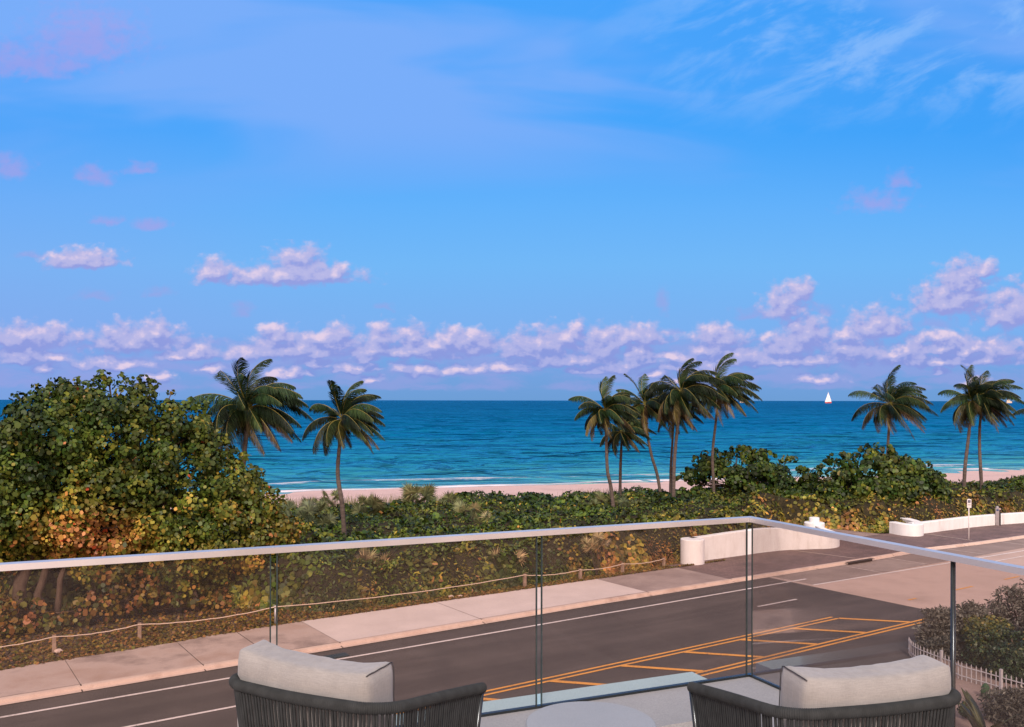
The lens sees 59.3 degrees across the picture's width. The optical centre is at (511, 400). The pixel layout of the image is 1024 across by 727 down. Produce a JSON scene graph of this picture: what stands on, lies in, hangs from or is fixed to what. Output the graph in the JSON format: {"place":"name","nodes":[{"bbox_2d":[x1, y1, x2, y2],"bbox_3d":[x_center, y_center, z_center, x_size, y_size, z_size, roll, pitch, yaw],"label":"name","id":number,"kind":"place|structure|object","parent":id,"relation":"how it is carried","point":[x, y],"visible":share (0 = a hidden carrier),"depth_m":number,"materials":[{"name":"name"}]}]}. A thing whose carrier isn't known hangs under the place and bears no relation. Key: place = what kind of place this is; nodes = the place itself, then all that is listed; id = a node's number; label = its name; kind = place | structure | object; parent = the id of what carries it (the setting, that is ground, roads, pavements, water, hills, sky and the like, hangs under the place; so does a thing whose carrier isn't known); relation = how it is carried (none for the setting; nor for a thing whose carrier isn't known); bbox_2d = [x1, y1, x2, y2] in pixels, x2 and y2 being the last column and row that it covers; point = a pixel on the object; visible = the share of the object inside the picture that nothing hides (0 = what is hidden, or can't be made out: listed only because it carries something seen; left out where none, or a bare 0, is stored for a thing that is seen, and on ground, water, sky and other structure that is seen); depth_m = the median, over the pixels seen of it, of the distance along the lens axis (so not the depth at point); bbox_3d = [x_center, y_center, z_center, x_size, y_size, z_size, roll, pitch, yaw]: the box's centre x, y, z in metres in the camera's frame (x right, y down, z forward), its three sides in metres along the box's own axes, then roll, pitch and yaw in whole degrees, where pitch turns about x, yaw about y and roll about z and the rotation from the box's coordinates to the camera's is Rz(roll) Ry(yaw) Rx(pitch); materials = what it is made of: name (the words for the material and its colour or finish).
{"place":"outdoors","nodes":[
{"label":"outdoors","id":0,"kind":"place"},
{"bbox_2d":[4,592,641,696],"bbox_3d":[-21.239,9.848,29.344,77.905,0.001,4.100,0,0,-34],"label":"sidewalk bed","id":1,"kind":"object","parent":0,"point":[298,648],"visible":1,"depth_m":36.76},
{"bbox_2d":[0,568,727,696],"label":"sidewalk","id":2,"kind":"structure","parent":0,"point":[127,663],"depth_m":38.42,"materials":[{"name":"beige concrete"}]},
{"bbox_2d":[0,519,895,669],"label":"ground","id":3,"kind":"structure","parent":0,"point":[155,614],"depth_m":39.67,"materials":[{"name":"brown soil"}]},
{"bbox_2d":[54,648,63,653],"bbox_3d":[-17.902,9.923,35.540,0.308,0.193,0.306,0,0,23],"label":"rock","id":4,"kind":"object","parent":3,"relation":"on","point":[57,650],"visible":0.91,"depth_m":35.46,"materials":[{"name":"beige stone"}]},
{"bbox_2d":[0,563,239,637],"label":"sea grape sapling","id":5,"kind":"object","parent":3,"relation":"on","point":[30,622],"visible":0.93,"depth_m":40.10,"materials":[{"name":"green plant"}]},
{"bbox_2d":[0,369,310,624],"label":"sea grape tree","id":6,"kind":"object","parent":3,"relation":"on","point":[46,513],"visible":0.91,"depth_m":40.28,"materials":[{"name":"green plant"}]},
{"bbox_2d":[182,357,313,539],"bbox_3d":[-14.348,3.801,49.811,6.187,12.374,6.080,0,0,14],"label":"coconut palm","id":7,"kind":"object","parent":3,"relation":"on","point":[239,412],"visible":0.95,"depth_m":49.13,"materials":[{"name":"green plant"}]},
{"bbox_2d":[280,498,318,519],"bbox_3d":[-15.325,8.421,64.451,3.341,3.025,2.480,0,0,-17],"label":"saw palmetto","id":8,"kind":"object","parent":3,"relation":"on","point":[310,507],"visible":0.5,"depth_m":64.25,"materials":[{"name":"green plant"}]},
{"bbox_2d":[295,495,327,516],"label":"saw palmetto","id":9,"kind":"object","parent":3,"relation":"on","point":[321,505],"visible":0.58,"depth_m":66.48,"materials":[{"name":"green plant"}]},
{"bbox_2d":[303,513,338,530],"bbox_3d":[-12.120,8.466,56.947,2.338,2.940,1.332,0,0,-15],"label":"saw palmetto","id":10,"kind":"object","parent":3,"relation":"on","point":[325,519],"visible":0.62,"depth_m":56.88,"materials":[{"name":"green plant"}]},
{"bbox_2d":[318,489,343,509],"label":"saw palmetto","id":11,"kind":"object","parent":3,"relation":"on","point":[334,494],"visible":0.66,"depth_m":72.71,"materials":[{"name":"green plant"}]},
{"bbox_2d":[0,558,664,652],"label":"rope fence","id":12,"kind":"object","parent":3,"relation":"on","point":[139,624],"visible":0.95,"depth_m":40.28,"materials":[{"name":"beige fabric"}]},
{"bbox_2d":[302,380,384,538],"bbox_3d":[-10.375,4.374,55.699,5.201,11.262,5.236,0,0,0],"label":"coconut palm","id":13,"kind":"object","parent":3,"relation":"on","point":[357,421],"visible":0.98,"depth_m":55.01,"materials":[{"name":"green plant"}]},
{"bbox_2d":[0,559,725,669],"bbox_3d":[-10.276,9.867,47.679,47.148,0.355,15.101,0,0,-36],"label":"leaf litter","id":14,"kind":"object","parent":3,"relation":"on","point":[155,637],"visible":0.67,"depth_m":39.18,"materials":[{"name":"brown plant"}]},
{"bbox_2d":[581,532,610,574],"bbox_3d":[4.729,8.657,50.987,1.934,2.607,1.763,0,0,0],"label":"saw palmetto","id":15,"kind":"object","parent":14,"relation":"on","point":[593,544],"visible":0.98,"depth_m":50.90,"materials":[{"name":"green plant"}]},
{"bbox_2d":[349,493,386,515],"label":"saw palmetto","id":16,"kind":"object","parent":3,"relation":"on","point":[376,503],"visible":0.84,"depth_m":66.68,"materials":[{"name":"green plant"}]},
{"bbox_2d":[353,547,393,566],"bbox_3d":[-7.163,8.627,46.549,2.520,2.634,2.103,0,0,0],"label":"saw palmetto","id":17,"kind":"object","parent":3,"relation":"on","point":[366,554],"visible":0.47,"depth_m":46.25,"materials":[{"name":"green plant"}]},
{"bbox_2d":[173,487,628,509],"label":"dune grass","id":18,"kind":"structure","parent":3,"relation":"on","point":[388,502],"depth_m":76.71,"materials":[{"name":"green plant"}]},
{"bbox_2d":[399,480,438,503],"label":"saw palmetto","id":19,"kind":"object","parent":3,"relation":"on","point":[412,493],"visible":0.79,"depth_m":73.62,"materials":[{"name":"green plant"}]},
{"bbox_2d":[436,491,461,506],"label":"saw palmetto","id":20,"kind":"object","parent":3,"relation":"on","point":[450,497],"visible":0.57,"depth_m":69.22,"materials":[{"name":"green plant"}]},
{"bbox_2d":[450,499,481,516],"bbox_3d":[-3.136,8.465,64.063,2.631,2.969,1.660,0,0,-26],"label":"saw palmetto","id":21,"kind":"object","parent":3,"relation":"on","point":[475,507],"visible":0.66,"depth_m":63.72,"materials":[{"name":"green plant"}]},
{"bbox_2d":[469,510,491,528],"bbox_3d":[-2.077,8.581,60.311,1.715,2.738,1.672,0,0,0],"label":"saw palmetto","id":22,"kind":"object","parent":3,"relation":"on","point":[486,515],"visible":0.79,"depth_m":60.04,"materials":[{"name":"green plant"}]},
{"bbox_2d":[487,546,528,572],"bbox_3d":[-0.306,9.002,49.093,3.014,2.355,2.749,0,0,0],"label":"saw palmetto","id":23,"kind":"object","parent":3,"relation":"on","point":[519,554],"visible":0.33,"depth_m":48.76,"materials":[{"name":"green plant"}]},
{"bbox_2d":[0,474,1023,618],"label":"coastal thicket","id":24,"kind":"object","parent":3,"relation":"on","point":[312,577],"visible":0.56,"depth_m":54.43,"materials":[{"name":"green plant"}]},
{"bbox_2d":[396,672,780,726],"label":"balcony","id":25,"kind":"structure","parent":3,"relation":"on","point":[667,708],"depth_m":5.24,"materials":[{"name":"tile"}]},
{"bbox_2d":[229,640,486,726],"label":"rope armchair","id":26,"kind":"object","parent":25,"relation":"on","point":[272,685],"visible":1,"depth_m":2.84,"materials":[{"name":"fabric"}]},
{"bbox_2d":[0,516,1023,726],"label":"glass balustrade","id":27,"kind":"object","parent":25,"relation":"on","point":[953,558],"visible":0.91,"depth_m":4.71,"materials":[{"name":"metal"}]},
{"bbox_2d":[526,701,656,726],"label":"side table","id":28,"kind":"object","parent":25,"relation":"on","point":[585,714],"visible":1,"depth_m":3.77,"materials":[{"name":"metal"}]},
{"bbox_2d":[687,655,961,726],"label":"rope armchair","id":29,"kind":"object","parent":25,"relation":"on","point":[918,691],"visible":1,"depth_m":2.76,"materials":[{"name":"fabric"}]},
{"bbox_2d":[588,489,617,504],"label":"saw palmetto","id":30,"kind":"object","parent":3,"relation":"on","point":[599,496],"visible":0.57,"depth_m":70.92,"materials":[{"name":"green plant"}]},
{"bbox_2d":[568,375,642,506],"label":"coconut palm","id":31,"kind":"object","parent":3,"relation":"on","point":[616,406],"visible":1,"depth_m":68.71,"materials":[{"name":"green plant"}]},
{"bbox_2d":[600,416,655,495],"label":"coconut palm","id":32,"kind":"object","parent":3,"relation":"on","point":[617,434],"visible":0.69,"depth_m":75.33,"materials":[{"name":"green plant"}]},
{"bbox_2d":[618,496,644,510],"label":"saw palmetto","id":33,"kind":"object","parent":3,"relation":"on","point":[624,500],"visible":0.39,"depth_m":68.48,"materials":[{"name":"green plant"}]},
{"bbox_2d":[616,373,678,494],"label":"coconut palm","id":34,"kind":"object","parent":3,"relation":"on","point":[645,408],"visible":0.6,"depth_m":75.62,"materials":[{"name":"green plant"}]},
{"bbox_2d":[656,387,705,493],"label":"coconut palm","id":35,"kind":"object","parent":3,"relation":"on","point":[682,420],"visible":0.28,"depth_m":79.88,"materials":[{"name":"green plant"}]},
{"bbox_2d":[644,358,728,496],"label":"coconut palm","id":36,"kind":"object","parent":3,"relation":"on","point":[688,391],"visible":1,"depth_m":72.23,"materials":[{"name":"green plant"}]},
{"bbox_2d":[690,353,761,493],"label":"coconut palm","id":37,"kind":"object","parent":3,"relation":"on","point":[732,390],"visible":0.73,"depth_m":75.16,"materials":[{"name":"green plant"}]},
{"bbox_2d":[676,445,817,500],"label":"sea grape tree","id":38,"kind":"object","parent":3,"relation":"on","point":[765,473],"visible":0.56,"depth_m":77.47,"materials":[{"name":"green plant"}]},
{"bbox_2d":[810,442,951,503],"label":"sea grape tree","id":39,"kind":"object","parent":3,"relation":"on","point":[904,476],"visible":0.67,"depth_m":73.12,"materials":[{"name":"green plant"}]},
{"bbox_2d":[848,365,937,453],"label":"coconut palm","id":40,"kind":"object","parent":3,"relation":"on","point":[899,399],"visible":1,"depth_m":89.16,"materials":[{"name":"green plant"}]},
{"bbox_2d":[938,365,1012,487],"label":"coconut palm","id":41,"kind":"object","parent":3,"relation":"on","point":[965,408],"visible":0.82,"depth_m":83.63,"materials":[{"name":"green plant"}]},
{"bbox_2d":[947,365,1023,488],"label":"coconut palm","id":42,"kind":"object","parent":3,"relation":"on","point":[1001,386],"visible":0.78,"depth_m":83.06,"materials":[{"name":"green plant"}]},
{"bbox_2d":[1013,409,1023,415],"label":"coconut palm","id":43,"kind":"object","parent":3,"relation":"on","point":[1018,411],"visible":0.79,"depth_m":101.48,"materials":[{"name":"green plant"}]},
{"bbox_2d":[0,577,933,726],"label":"road","id":44,"kind":"structure","parent":0,"point":[498,660],"depth_m":35.85,"materials":[{"name":"grey asphalt"}]},
{"bbox_2d":[324,652,349,658],"bbox_3d":[-6.883,9.959,35.007,1.000,0.046,0.450,0,0,-34],"label":"storm drain","id":45,"kind":"object","parent":44,"relation":"on","point":[338,655],"visible":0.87,"depth_m":35.03,"materials":[{"name":"metal"}]},
{"bbox_2d":[0,539,1017,705],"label":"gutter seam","id":46,"kind":"object","parent":44,"relation":"on","point":[434,632],"visible":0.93,"depth_m":38.62,"materials":[{"name":"grey concrete"}]},
{"bbox_2d":[0,535,1023,704],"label":"kerb","id":47,"kind":"structure","parent":44,"relation":"on","point":[138,678],"depth_m":38.79,"materials":[{"name":"beige concrete"}]},
{"bbox_2d":[846,558,873,564],"bbox_3d":[21.459,9.939,55.382,2.600,0.145,0.300,0,0,-34],"label":"kerb inlet","id":48,"kind":"object","parent":47,"relation":"attached to","point":[859,561],"visible":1,"depth_m":55.35,"materials":[{"name":"black metal"}]},
{"bbox_2d":[0,550,1023,726],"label":"white road lines","id":49,"kind":"object","parent":44,"relation":"on","point":[436,642],"visible":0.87,"depth_m":36.44,"materials":[{"name":"paint"}]},
{"bbox_2d":[403,576,1019,712],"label":"yellow road markings","id":50,"kind":"object","parent":44,"relation":"on","point":[627,665],"visible":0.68,"depth_m":35.48,"materials":[{"name":"paint"}]},
{"bbox_2d":[0,400,1023,493],"bbox_3d":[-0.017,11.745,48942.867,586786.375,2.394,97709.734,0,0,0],"label":"sea","id":51,"kind":"structure","parent":0,"point":[454,442],"depth_m":238.79,"materials":[{"name":"liquid"}]},
{"bbox_2d":[278,464,968,483],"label":"surf foam","id":52,"kind":"object","parent":51,"relation":"on","point":[486,477],"visible":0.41,"depth_m":134.94,"materials":[{"name":"white"}]},
{"bbox_2d":[281,468,987,491],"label":"surf foam","id":53,"kind":"object","parent":51,"relation":"on","point":[487,485],"visible":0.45,"depth_m":125.96,"materials":[{"name":"white"}]},
{"bbox_2d":[825,393,830,402],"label":"sailboat","id":54,"kind":"object","parent":51,"relation":"on","point":[828,400],"visible":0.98,"depth_m":4498.85,"materials":[{"name":"fabric"}]},
{"bbox_2d":[0,0,1023,400],"label":"sky","id":55,"kind":"structure","parent":0,"point":[405,199],"materials":[{"name":"blue"}]},
{"bbox_2d":[170,469,1023,508],"bbox_3d":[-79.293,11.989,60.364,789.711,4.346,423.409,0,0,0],"label":"beach","id":56,"kind":"structure","parent":0,"point":[555,489],"depth_m":118.91,"materials":[{"name":"beige sand"}]},
{"bbox_2d":[668,523,1023,578],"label":"paver walk","id":57,"kind":"structure","parent":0,"point":[763,562],"depth_m":58.37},
{"bbox_2d":[680,517,839,564],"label":"wave wall","id":58,"kind":"structure","parent":57,"relation":"on","point":[697,550],"depth_m":57.71,"materials":[{"name":"white concrete"}]},
{"bbox_2d":[795,533,966,557],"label":"pale paving bands","id":59,"kind":"object","parent":57,"relation":"on","point":[850,557],"visible":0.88,"depth_m":58.71,"materials":[{"name":"paint"}]},
{"bbox_2d":[889,512,1023,536],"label":"wave wall","id":60,"kind":"structure","parent":57,"relation":"on","point":[913,527],"depth_m":68.52,"materials":[{"name":"white concrete"}]},
{"bbox_2d":[967,499,970,539],"bbox_3d":[32.467,8.523,63.861,0.300,3.050,0.117,0,0,0],"label":"street sign","id":61,"kind":"object","parent":57,"relation":"on","point":[968,503],"visible":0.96,"depth_m":63.82,"materials":[{"name":"white metal"}]},
{"bbox_2d":[995,506,1000,525],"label":"parking kiosk","id":62,"kind":"object","parent":57,"relation":"on","point":[997,515],"visible":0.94,"depth_m":71.27,"materials":[{"name":"metal"}]},
{"bbox_2d":[829,529,877,536],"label":"sand path","id":63,"kind":"structure","parent":0,"point":[862,534],"depth_m":67.23,"materials":[{"name":"beige sand"}]},
{"bbox_2d":[769,548,1023,616],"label":"pale road","id":64,"kind":"structure","parent":0,"point":[928,587],"depth_m":48.97,"materials":[{"name":"beige concrete"}]},
{"bbox_2d":[774,539,1023,584],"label":"parking lane","id":65,"kind":"structure","parent":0,"point":[824,575],"depth_m":54.56,"materials":[{"name":"grey concrete"}]},
{"bbox_2d":[772,542,1023,585],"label":"faded bay markings","id":66,"kind":"object","parent":65,"relation":"on","point":[881,572],"visible":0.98,"depth_m":53.84,"materials":[{"name":"paint"}]},
{"bbox_2d":[921,614,1023,726],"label":"garden bed","id":67,"kind":"object","parent":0,"point":[973,688],"depth_m":31.40,"materials":[{"name":"soil"}]},
{"bbox_2d":[911,599,989,662],"bbox_3d":[17.503,9.049,35.381,3.244,2.408,2.575,0,0,-42],"label":"silver shrub","id":68,"kind":"object","parent":67,"relation":"on","point":[936,619],"visible":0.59,"depth_m":34.85,"materials":[{"name":"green plant"}]},
{"bbox_2d":[957,701,968,717],"bbox_3d":[14.217,9.661,28.049,0.566,0.756,0.638,0,0,0],"label":"shrub","id":69,"kind":"object","parent":67,"relation":"on","point":[961,711],"visible":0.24,"depth_m":28.00,"materials":[{"name":"green plant"}]},
{"bbox_2d":[908,638,1023,690],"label":"picket fence","id":70,"kind":"object","parent":67,"relation":"on","point":[1000,676],"visible":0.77,"depth_m":31.71,"materials":[{"name":"white wood"}]},
{"bbox_2d":[981,683,989,697],"bbox_3d":[15.828,9.713,30.038,0.300,0.520,0.300,0,0,0],"label":"cactus","id":71,"kind":"object","parent":67,"relation":"on","point":[985,685],"visible":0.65,"depth_m":29.96,"materials":[{"name":"green plant"}]},
{"bbox_2d":[957,614,1014,668],"bbox_3d":[17.915,9.172,33.976,2.023,2.092,2.668,0,0,0],"label":"clipped shrub","id":72,"kind":"object","parent":67,"relation":"on","point":[988,630],"visible":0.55,"depth_m":33.41,"materials":[{"name":"green plant"}]},
{"bbox_2d":[959,688,1018,726],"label":"agave","id":73,"kind":"object","parent":67,"relation":"on","point":[974,715],"visible":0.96,"depth_m":26.25,"materials":[{"name":"green plant"}]},
{"bbox_2d":[976,683,1023,726],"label":"silver shrub","id":74,"kind":"object","parent":67,"relation":"on","point":[1000,707],"visible":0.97,"depth_m":27.50,"materials":[{"name":"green plant"}]},
{"bbox_2d":[983,630,1023,685],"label":"clipped shrub","id":75,"kind":"object","parent":67,"relation":"on","point":[1010,656],"visible":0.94,"depth_m":31.91,"materials":[{"name":"green plant"}]},
{"bbox_2d":[984,578,1023,645],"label":"silver shrub","id":76,"kind":"object","parent":67,"relation":"on","point":[1011,604],"visible":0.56,"depth_m":36.04,"materials":[{"name":"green plant"}]}
]}

